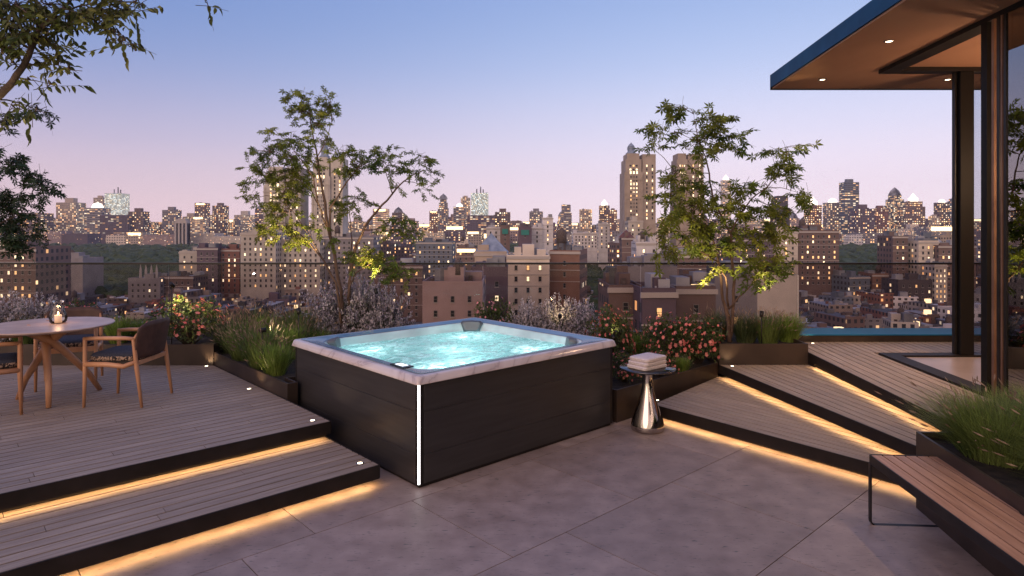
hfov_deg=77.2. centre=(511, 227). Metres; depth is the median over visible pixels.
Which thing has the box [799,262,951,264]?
railing
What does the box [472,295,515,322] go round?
flowering bush
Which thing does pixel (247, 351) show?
ornamental grass
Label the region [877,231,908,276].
apartment building
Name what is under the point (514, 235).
building
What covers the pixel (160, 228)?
building
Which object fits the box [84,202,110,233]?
building
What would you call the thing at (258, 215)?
building
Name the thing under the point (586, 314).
flowering shrub
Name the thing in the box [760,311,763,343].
garden spotlight
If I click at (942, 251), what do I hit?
apartment building
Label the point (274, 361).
ornamental grass
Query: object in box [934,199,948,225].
building
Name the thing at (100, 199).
building
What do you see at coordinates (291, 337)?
ornamental grass
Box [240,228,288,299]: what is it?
apartment building
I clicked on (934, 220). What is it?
building
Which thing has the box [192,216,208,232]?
building
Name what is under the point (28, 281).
apartment building
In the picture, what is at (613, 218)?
building
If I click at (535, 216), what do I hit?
building
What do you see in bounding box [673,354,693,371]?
ornamental grass
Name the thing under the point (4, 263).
glass panel
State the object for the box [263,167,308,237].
apartment tower
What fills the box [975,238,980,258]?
building
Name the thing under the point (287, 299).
building
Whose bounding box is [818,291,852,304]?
building
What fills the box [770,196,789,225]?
building
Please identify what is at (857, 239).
building
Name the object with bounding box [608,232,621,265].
building
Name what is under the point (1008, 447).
ornamental grass
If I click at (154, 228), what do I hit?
building
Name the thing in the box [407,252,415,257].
building
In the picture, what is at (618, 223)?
building
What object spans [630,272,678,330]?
apartment building
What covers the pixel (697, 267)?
apartment building
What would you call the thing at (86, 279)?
apartment building
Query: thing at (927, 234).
building
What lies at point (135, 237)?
building
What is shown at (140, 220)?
building
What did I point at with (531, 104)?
sky
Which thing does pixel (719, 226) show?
building
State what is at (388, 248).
building
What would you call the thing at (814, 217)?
building
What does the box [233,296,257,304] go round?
building
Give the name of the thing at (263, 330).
garden spotlight
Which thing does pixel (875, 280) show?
apartment building
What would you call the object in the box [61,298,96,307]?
flowering bush
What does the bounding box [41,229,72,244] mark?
building
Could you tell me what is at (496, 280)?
apartment building
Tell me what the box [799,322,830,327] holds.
building
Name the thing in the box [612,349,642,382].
flowering bush
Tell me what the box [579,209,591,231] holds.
building
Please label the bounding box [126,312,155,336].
ornamental grass
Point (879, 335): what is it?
parapet
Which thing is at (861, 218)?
building
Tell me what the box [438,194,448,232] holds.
building
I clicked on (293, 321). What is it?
ornamental grass
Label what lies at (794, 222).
building
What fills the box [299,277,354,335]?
flowering shrub
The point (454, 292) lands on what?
apartment building
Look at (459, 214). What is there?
building
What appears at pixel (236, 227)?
building
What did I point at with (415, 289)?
apartment building
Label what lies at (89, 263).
railing
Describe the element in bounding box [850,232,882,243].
building
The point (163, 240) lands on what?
building
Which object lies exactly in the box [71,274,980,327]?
rooftops
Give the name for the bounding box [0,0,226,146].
broadleaf tree
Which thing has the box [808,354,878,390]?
walkway base
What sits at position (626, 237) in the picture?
apartment building
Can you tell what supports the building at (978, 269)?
on the city ground
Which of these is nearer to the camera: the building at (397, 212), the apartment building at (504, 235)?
the apartment building at (504, 235)
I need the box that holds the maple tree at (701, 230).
[633,96,822,341]
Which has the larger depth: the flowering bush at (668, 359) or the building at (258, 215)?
the building at (258, 215)
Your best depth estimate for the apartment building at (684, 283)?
128.00 m
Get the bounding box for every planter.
[0,329,221,365]
[214,349,297,404]
[612,345,717,422]
[693,329,807,371]
[916,432,1023,575]
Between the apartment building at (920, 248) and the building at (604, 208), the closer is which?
the apartment building at (920, 248)
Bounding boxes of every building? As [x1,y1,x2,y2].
[0,238,70,315]
[21,213,53,240]
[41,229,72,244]
[56,198,85,233]
[61,233,100,244]
[71,249,103,295]
[71,290,95,306]
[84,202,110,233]
[93,196,104,207]
[95,305,117,323]
[100,215,131,243]
[105,187,129,214]
[106,234,125,244]
[126,231,150,245]
[128,208,149,231]
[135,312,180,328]
[143,235,173,246]
[145,298,166,306]
[150,221,158,234]
[159,222,161,234]
[159,271,207,297]
[162,207,181,234]
[178,246,198,273]
[183,213,194,232]
[190,232,223,244]
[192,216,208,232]
[195,202,209,232]
[196,243,228,292]
[201,305,224,318]
[210,215,211,232]
[212,203,228,235]
[214,235,240,244]
[221,244,240,296]
[229,219,239,235]
[233,219,240,235]
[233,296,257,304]
[234,211,254,231]
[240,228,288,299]
[255,205,262,226]
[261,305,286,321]
[264,292,295,304]
[281,234,323,298]
[322,225,379,292]
[348,218,365,231]
[363,231,374,235]
[366,218,372,231]
[373,208,388,232]
[373,258,427,321]
[375,232,390,241]
[380,240,395,260]
[391,233,420,244]
[392,207,404,232]
[396,243,414,260]
[406,218,418,232]
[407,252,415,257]
[415,238,454,276]
[418,223,428,232]
[421,232,444,240]
[422,259,485,323]
[429,210,437,232]
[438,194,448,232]
[444,225,466,244]
[448,214,452,225]
[453,203,465,225]
[455,244,477,270]
[456,236,470,246]
[461,196,469,214]
[466,230,480,245]
[467,215,494,232]
[471,187,487,214]
[471,256,507,320]
[473,233,508,261]
[481,232,485,243]
[486,223,499,241]
[495,209,509,226]
[500,221,509,252]
[506,244,549,322]
[510,220,521,226]
[510,227,517,243]
[518,223,531,252]
[529,208,542,226]
[532,223,542,248]
[542,214,553,283]
[548,227,586,314]
[553,223,560,243]
[557,212,560,226]
[560,204,571,233]
[567,234,571,242]
[572,222,578,231]
[572,230,596,261]
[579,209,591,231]
[587,285,597,297]
[596,221,609,270]
[598,265,643,330]
[599,200,609,222]
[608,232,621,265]
[609,208,616,230]
[610,231,619,241]
[613,253,676,281]
[617,219,619,230]
[618,230,634,261]
[625,216,643,238]
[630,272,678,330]
[631,231,660,255]
[656,228,669,242]
[661,243,676,252]
[669,269,717,330]
[672,247,714,274]
[696,260,756,326]
[707,219,720,230]
[707,233,717,243]
[716,241,720,259]
[718,233,732,240]
[720,175,730,232]
[721,234,773,270]
[738,225,760,237]
[740,216,761,228]
[741,261,798,322]
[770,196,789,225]
[774,226,798,274]
[790,212,799,228]
[795,218,839,296]
[799,290,813,305]
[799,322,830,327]
[804,197,821,229]
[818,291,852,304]
[823,198,838,229]
[831,267,870,295]
[839,179,858,243]
[839,234,841,244]
[843,234,862,244]
[848,204,874,234]
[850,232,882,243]
[858,265,888,289]
[873,206,888,232]
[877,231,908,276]
[881,307,918,327]
[882,273,931,300]
[884,187,905,231]
[893,291,918,308]
[896,206,924,235]
[898,224,918,239]
[904,193,922,206]
[908,236,939,273]
[914,224,951,235]
[914,232,937,240]
[922,258,947,301]
[928,215,939,225]
[930,315,951,327]
[931,232,951,241]
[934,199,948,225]
[934,240,976,301]
[937,303,980,321]
[949,198,951,225]
[974,219,980,237]
[974,230,979,243]
[974,289,980,301]
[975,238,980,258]
[976,258,980,275]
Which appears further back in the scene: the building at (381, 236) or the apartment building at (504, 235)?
the building at (381, 236)
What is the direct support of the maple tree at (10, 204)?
on the planter at (201, 351)
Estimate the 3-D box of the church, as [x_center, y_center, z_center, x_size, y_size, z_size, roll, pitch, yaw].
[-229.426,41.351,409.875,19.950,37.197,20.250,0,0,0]
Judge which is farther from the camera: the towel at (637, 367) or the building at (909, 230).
the building at (909, 230)
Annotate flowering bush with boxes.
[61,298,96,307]
[146,293,240,343]
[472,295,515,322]
[585,302,641,359]
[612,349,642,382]
[637,311,701,363]
[641,349,679,375]
[664,313,728,363]
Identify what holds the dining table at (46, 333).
on the timber deck at (66, 445)
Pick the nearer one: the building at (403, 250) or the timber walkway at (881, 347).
the timber walkway at (881, 347)
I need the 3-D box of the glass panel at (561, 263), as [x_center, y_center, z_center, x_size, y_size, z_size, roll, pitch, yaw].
[0.700,1.004,9.000,2.207,1.032,0.060,0,0,0]
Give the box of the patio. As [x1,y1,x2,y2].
[59,375,993,575]
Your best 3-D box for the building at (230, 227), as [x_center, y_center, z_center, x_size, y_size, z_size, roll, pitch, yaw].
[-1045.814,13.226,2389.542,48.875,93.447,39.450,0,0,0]
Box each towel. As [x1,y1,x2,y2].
[627,363,666,370]
[628,359,666,366]
[630,352,665,362]
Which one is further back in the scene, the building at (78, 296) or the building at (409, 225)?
the building at (409, 225)
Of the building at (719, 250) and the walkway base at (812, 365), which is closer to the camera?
the walkway base at (812, 365)
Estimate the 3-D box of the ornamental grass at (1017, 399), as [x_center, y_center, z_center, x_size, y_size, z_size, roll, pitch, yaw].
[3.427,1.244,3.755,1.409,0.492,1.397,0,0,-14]
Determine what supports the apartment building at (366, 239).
on the city ground
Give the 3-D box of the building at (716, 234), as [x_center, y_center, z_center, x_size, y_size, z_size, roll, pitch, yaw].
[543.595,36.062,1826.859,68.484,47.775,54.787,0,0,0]
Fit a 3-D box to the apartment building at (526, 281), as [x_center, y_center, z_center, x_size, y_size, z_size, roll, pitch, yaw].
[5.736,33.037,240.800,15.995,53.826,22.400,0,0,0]
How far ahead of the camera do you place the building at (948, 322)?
290.01 m
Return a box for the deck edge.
[213,365,379,464]
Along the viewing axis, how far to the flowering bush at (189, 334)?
7.95 m
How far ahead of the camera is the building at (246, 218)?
2590.92 m
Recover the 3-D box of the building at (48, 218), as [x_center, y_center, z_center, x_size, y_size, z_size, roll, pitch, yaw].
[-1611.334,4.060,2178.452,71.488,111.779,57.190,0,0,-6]
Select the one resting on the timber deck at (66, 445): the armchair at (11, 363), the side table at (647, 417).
the armchair at (11, 363)
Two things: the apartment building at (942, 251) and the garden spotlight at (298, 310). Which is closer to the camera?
the garden spotlight at (298, 310)
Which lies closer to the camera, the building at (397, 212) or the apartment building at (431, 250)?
the apartment building at (431, 250)
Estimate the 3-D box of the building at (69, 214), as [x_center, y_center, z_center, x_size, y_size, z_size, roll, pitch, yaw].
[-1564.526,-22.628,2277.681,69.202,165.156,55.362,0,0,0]
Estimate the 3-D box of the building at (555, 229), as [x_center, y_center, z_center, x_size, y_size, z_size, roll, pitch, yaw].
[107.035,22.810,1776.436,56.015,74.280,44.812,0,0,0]
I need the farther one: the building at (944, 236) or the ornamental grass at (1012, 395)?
the building at (944, 236)
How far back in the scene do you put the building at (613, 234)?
1826.02 m
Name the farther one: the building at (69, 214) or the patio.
the building at (69, 214)
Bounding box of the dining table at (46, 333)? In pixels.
[0,317,114,407]
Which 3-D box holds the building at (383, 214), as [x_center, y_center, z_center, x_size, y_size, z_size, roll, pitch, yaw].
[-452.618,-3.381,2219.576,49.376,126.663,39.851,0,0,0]
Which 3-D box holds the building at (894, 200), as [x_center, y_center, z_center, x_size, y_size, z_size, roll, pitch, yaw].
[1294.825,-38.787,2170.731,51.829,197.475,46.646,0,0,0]
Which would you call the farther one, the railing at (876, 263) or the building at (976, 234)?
the building at (976, 234)
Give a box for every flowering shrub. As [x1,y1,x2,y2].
[0,289,39,341]
[18,291,63,319]
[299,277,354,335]
[323,268,388,332]
[356,281,415,330]
[500,296,552,327]
[534,292,581,332]
[563,296,609,338]
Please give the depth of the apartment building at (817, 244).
435.00 m
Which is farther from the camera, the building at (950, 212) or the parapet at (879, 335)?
the building at (950, 212)
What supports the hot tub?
on the patio
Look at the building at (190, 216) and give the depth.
2619.46 m
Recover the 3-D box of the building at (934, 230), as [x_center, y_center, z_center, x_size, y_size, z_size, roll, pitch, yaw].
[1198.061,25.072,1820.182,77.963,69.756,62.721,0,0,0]
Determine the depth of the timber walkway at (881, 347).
8.04 m
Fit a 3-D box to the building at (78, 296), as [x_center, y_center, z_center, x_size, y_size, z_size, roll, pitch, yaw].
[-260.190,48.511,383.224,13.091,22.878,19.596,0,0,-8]
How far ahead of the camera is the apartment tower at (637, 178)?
643.37 m
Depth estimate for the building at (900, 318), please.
286.86 m
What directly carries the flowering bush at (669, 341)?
on the planter at (625, 396)
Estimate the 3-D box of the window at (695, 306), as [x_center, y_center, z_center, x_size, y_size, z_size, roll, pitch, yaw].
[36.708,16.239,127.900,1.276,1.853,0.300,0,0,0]
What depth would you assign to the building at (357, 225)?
2256.71 m
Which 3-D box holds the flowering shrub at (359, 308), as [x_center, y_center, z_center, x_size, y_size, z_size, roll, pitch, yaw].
[-2.024,0.983,8.542,0.915,0.883,0.911,0,0,24]
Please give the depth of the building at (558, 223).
2465.53 m
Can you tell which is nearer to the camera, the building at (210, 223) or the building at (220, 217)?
the building at (220, 217)
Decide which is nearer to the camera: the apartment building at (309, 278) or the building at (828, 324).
the building at (828, 324)
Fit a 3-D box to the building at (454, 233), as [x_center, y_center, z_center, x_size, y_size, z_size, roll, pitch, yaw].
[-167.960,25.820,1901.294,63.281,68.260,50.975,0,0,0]
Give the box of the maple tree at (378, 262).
[235,85,444,332]
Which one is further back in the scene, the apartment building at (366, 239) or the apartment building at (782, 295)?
the apartment building at (366, 239)
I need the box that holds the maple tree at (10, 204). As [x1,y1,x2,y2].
[0,104,66,261]
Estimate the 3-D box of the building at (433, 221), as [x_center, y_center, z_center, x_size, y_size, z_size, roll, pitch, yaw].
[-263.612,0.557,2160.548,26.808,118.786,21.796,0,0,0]
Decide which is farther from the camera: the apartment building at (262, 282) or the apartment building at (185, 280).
the apartment building at (262, 282)
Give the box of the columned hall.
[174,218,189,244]
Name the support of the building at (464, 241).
on the city ground
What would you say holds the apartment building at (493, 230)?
on the city ground
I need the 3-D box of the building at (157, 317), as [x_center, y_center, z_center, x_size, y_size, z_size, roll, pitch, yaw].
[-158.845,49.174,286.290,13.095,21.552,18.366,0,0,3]
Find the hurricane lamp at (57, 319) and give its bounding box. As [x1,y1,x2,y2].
[49,300,67,323]
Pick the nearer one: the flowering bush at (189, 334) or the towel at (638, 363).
the towel at (638, 363)
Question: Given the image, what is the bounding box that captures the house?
[770,0,1023,406]
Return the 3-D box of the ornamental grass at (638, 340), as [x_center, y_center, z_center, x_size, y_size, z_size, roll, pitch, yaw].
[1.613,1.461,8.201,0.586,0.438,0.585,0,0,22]
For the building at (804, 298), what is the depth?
382.40 m
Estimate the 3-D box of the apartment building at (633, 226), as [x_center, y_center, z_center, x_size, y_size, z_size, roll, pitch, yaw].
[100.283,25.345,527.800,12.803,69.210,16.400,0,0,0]
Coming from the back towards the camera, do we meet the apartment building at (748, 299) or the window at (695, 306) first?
the apartment building at (748, 299)
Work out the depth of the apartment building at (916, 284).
400.00 m
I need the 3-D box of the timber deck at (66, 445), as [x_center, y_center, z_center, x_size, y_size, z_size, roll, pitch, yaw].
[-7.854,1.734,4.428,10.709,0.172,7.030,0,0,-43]
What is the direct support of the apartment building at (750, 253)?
on the city ground
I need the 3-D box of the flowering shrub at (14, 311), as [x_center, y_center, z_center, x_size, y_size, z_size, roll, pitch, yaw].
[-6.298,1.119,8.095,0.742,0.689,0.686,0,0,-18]
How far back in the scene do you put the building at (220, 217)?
2250.00 m
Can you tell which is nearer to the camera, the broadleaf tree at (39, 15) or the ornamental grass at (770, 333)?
the broadleaf tree at (39, 15)
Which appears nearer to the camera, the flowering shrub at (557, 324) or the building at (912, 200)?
the flowering shrub at (557, 324)
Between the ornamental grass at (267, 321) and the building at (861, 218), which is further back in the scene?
the building at (861, 218)
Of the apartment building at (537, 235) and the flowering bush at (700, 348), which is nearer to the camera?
the flowering bush at (700, 348)
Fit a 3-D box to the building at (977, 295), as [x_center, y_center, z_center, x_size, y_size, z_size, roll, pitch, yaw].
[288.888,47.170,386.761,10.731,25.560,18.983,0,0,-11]
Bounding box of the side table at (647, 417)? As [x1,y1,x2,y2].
[619,362,675,433]
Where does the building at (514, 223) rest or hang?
on the city ground
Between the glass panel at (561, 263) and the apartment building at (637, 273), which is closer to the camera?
the glass panel at (561, 263)
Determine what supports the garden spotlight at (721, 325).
in the planter at (734, 352)
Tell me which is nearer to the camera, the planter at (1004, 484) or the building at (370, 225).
the planter at (1004, 484)
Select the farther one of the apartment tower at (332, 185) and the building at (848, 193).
the building at (848, 193)
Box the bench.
[868,454,1023,575]
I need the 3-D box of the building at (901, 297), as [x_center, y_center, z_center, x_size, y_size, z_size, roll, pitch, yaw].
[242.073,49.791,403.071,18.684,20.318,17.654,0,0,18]
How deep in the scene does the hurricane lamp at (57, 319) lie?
6.08 m
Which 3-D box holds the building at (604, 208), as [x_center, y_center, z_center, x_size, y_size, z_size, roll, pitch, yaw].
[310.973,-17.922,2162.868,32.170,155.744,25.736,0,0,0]
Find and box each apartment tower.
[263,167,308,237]
[311,143,347,238]
[620,143,655,240]
[670,153,703,250]
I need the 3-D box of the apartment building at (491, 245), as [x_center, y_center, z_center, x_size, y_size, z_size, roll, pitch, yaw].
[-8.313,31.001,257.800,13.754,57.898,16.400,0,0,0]
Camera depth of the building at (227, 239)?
1850.00 m
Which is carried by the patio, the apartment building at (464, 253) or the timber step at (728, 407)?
the timber step at (728, 407)
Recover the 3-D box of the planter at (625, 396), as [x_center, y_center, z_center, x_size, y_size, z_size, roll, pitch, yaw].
[1.475,1.788,7.978,2.743,0.325,1.723,0,0,-43]
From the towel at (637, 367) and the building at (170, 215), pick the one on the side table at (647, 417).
the towel at (637, 367)
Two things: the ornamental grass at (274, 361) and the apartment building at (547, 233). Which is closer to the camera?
the ornamental grass at (274, 361)
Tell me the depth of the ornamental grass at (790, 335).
8.10 m
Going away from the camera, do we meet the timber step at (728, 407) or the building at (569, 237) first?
the timber step at (728, 407)
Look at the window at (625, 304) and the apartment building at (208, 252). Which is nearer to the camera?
the window at (625, 304)
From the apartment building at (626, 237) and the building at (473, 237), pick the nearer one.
the apartment building at (626, 237)
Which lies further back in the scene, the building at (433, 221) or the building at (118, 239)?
the building at (433, 221)
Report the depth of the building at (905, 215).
2100.00 m
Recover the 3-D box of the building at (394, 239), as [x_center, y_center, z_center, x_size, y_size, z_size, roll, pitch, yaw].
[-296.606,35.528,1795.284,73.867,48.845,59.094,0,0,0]
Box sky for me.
[0,0,980,225]
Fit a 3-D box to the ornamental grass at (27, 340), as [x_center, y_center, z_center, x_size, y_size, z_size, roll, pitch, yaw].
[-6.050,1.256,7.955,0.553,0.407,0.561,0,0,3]
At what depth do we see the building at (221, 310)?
327.60 m
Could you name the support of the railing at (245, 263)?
on the parapet at (646, 338)
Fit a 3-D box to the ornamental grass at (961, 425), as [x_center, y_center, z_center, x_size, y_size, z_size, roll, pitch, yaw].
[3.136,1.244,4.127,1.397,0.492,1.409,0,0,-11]
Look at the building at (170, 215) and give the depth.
2300.00 m
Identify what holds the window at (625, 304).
in the apartment building at (615, 288)
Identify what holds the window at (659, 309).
in the apartment building at (654, 295)
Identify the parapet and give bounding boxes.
[615,335,689,344]
[798,328,980,341]
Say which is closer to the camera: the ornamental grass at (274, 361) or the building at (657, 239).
the ornamental grass at (274, 361)
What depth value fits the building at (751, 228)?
1810.38 m
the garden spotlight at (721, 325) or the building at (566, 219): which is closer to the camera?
the garden spotlight at (721, 325)
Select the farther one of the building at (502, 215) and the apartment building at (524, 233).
the building at (502, 215)
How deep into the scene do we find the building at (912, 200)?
2202.03 m
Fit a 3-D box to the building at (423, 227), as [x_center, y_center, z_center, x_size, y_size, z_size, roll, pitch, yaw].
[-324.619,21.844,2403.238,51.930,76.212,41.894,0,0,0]
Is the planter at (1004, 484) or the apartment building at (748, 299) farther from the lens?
the apartment building at (748, 299)
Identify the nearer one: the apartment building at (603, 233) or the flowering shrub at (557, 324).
the flowering shrub at (557, 324)
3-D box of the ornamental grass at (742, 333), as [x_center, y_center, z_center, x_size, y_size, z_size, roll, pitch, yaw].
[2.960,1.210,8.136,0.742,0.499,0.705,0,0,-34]
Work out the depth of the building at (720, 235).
1926.62 m
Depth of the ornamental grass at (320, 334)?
7.89 m
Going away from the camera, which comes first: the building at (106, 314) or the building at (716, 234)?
the building at (106, 314)
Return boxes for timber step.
[0,437,379,575]
[658,377,903,484]
[719,365,939,454]
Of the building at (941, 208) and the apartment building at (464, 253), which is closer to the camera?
the apartment building at (464, 253)
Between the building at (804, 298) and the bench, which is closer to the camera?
the bench
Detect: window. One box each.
[623,302,628,311]
[656,307,662,317]
[693,304,698,313]
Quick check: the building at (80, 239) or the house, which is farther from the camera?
the building at (80, 239)
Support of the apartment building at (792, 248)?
on the city ground
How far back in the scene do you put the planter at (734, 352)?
7.74 m
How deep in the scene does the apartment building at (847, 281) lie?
421.54 m
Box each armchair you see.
[0,336,23,414]
[33,307,103,391]
[82,317,172,407]
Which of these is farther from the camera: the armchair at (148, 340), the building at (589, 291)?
the building at (589, 291)
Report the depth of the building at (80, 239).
1840.00 m
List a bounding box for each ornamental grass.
[3,313,41,343]
[103,309,141,343]
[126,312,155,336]
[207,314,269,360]
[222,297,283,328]
[227,319,294,369]
[241,307,295,336]
[243,338,294,376]
[265,317,315,359]
[267,299,328,333]
[288,313,338,337]
[306,327,335,337]
[625,327,651,354]
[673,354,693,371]
[691,304,741,340]
[718,305,772,342]
[741,306,795,343]
[769,307,815,342]
[875,374,1023,469]
[948,378,1023,425]
[949,393,1023,454]
[972,413,1023,474]
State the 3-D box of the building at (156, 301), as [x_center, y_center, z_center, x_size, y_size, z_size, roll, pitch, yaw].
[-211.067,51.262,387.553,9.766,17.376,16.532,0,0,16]
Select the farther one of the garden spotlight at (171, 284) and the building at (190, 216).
the building at (190, 216)
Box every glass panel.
[0,262,11,264]
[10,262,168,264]
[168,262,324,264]
[326,262,482,301]
[483,262,640,334]
[640,262,798,334]
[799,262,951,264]
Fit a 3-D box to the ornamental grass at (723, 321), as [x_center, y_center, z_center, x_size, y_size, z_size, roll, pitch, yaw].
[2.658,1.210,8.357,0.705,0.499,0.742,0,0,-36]
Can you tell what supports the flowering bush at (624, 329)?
in the planter at (625, 396)
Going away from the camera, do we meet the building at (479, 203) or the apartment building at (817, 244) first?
the apartment building at (817, 244)
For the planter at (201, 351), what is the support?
on the timber deck at (66, 445)
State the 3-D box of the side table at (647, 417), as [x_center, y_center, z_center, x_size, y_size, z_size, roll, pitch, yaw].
[1.310,1.645,6.200,0.540,0.602,0.540,0,0,0]
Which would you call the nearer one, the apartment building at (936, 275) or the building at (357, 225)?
the apartment building at (936, 275)
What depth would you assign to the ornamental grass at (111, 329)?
8.03 m
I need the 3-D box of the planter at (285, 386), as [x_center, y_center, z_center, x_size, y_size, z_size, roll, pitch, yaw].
[-2.679,1.722,7.604,1.559,0.455,3.094,0,0,-24]
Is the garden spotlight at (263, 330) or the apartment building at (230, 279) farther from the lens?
the apartment building at (230, 279)
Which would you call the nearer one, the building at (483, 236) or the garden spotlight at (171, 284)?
the garden spotlight at (171, 284)
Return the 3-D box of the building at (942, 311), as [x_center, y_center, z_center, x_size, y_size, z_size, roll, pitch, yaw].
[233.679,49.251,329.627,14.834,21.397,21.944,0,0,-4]
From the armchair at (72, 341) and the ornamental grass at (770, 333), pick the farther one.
the ornamental grass at (770, 333)
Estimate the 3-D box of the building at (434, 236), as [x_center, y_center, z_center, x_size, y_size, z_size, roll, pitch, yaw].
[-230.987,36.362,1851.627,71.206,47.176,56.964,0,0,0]
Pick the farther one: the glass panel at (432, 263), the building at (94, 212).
the building at (94, 212)
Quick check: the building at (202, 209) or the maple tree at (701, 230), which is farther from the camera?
the building at (202, 209)
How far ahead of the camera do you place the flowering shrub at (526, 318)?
8.34 m
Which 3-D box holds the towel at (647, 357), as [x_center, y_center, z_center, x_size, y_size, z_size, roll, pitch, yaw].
[1.311,1.250,6.180,0.317,0.038,0.230,0,0,-42]
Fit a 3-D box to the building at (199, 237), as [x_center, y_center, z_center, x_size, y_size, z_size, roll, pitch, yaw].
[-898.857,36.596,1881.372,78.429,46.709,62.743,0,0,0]
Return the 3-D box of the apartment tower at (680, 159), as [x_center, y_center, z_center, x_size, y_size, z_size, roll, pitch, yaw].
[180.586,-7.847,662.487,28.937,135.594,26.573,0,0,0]
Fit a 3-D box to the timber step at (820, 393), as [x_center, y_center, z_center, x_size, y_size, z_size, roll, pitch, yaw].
[3.043,1.734,6.105,1.114,0.172,3.276,0,0,0]
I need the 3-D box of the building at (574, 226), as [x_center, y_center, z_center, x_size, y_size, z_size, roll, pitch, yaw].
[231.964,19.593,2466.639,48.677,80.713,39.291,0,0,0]
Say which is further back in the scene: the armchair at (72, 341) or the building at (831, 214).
the building at (831, 214)
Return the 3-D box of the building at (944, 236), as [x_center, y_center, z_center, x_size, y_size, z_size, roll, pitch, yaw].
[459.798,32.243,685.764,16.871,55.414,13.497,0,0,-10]
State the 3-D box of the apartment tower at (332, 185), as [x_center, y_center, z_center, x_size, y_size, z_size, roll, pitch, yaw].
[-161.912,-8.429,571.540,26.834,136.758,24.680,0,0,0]
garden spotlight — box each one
[169,282,174,343]
[259,327,266,368]
[296,308,300,336]
[719,322,722,343]
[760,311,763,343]
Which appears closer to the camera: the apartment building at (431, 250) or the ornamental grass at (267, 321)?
the ornamental grass at (267, 321)
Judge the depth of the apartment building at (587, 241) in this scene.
700.00 m
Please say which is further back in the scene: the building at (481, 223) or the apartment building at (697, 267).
the building at (481, 223)
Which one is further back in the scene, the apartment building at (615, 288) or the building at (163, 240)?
the building at (163, 240)
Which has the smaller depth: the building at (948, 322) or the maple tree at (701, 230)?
the maple tree at (701, 230)
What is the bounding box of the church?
[128,265,169,303]
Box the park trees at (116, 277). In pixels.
[48,242,974,319]
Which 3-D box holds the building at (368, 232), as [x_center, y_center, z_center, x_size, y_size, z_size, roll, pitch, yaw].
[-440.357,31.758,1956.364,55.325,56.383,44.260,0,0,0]
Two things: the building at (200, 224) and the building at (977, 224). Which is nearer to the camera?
the building at (200, 224)
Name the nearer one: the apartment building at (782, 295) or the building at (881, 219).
the apartment building at (782, 295)
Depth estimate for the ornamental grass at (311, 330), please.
7.85 m
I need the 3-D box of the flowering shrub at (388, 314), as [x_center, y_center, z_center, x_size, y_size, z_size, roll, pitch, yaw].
[-1.683,1.071,8.430,0.769,0.767,0.765,0,0,-26]
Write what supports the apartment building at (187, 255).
on the city ground
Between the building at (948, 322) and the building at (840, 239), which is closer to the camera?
the building at (948, 322)
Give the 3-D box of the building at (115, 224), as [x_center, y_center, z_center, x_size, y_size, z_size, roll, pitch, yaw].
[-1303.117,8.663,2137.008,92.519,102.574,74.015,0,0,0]
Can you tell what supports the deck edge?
attached to the timber deck at (66, 445)
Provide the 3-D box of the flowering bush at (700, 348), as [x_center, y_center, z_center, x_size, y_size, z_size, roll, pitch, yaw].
[2.286,1.360,7.930,0.744,0.652,0.822,0,0,3]
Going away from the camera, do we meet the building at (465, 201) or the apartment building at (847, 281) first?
the apartment building at (847, 281)
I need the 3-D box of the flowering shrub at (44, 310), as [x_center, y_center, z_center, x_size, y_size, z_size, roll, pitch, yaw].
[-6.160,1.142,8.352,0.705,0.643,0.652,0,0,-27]
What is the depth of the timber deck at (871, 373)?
6.42 m
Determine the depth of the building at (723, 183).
2400.00 m
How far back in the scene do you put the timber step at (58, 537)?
4.17 m
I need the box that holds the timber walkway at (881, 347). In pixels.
[805,342,980,353]
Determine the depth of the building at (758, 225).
2324.61 m
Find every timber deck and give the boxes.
[0,365,330,513]
[808,352,993,431]
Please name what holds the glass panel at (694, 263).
on the parapet at (646, 338)
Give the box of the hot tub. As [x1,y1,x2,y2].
[292,317,615,487]
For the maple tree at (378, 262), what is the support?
on the planter at (285, 386)
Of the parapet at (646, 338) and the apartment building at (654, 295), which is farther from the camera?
the apartment building at (654, 295)
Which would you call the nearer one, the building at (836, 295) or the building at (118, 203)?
the building at (836, 295)
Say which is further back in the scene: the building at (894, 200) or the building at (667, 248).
the building at (894, 200)
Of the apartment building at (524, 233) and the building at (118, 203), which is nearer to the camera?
the apartment building at (524, 233)
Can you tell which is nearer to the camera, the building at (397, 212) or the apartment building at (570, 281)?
the apartment building at (570, 281)
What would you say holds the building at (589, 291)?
on the city ground

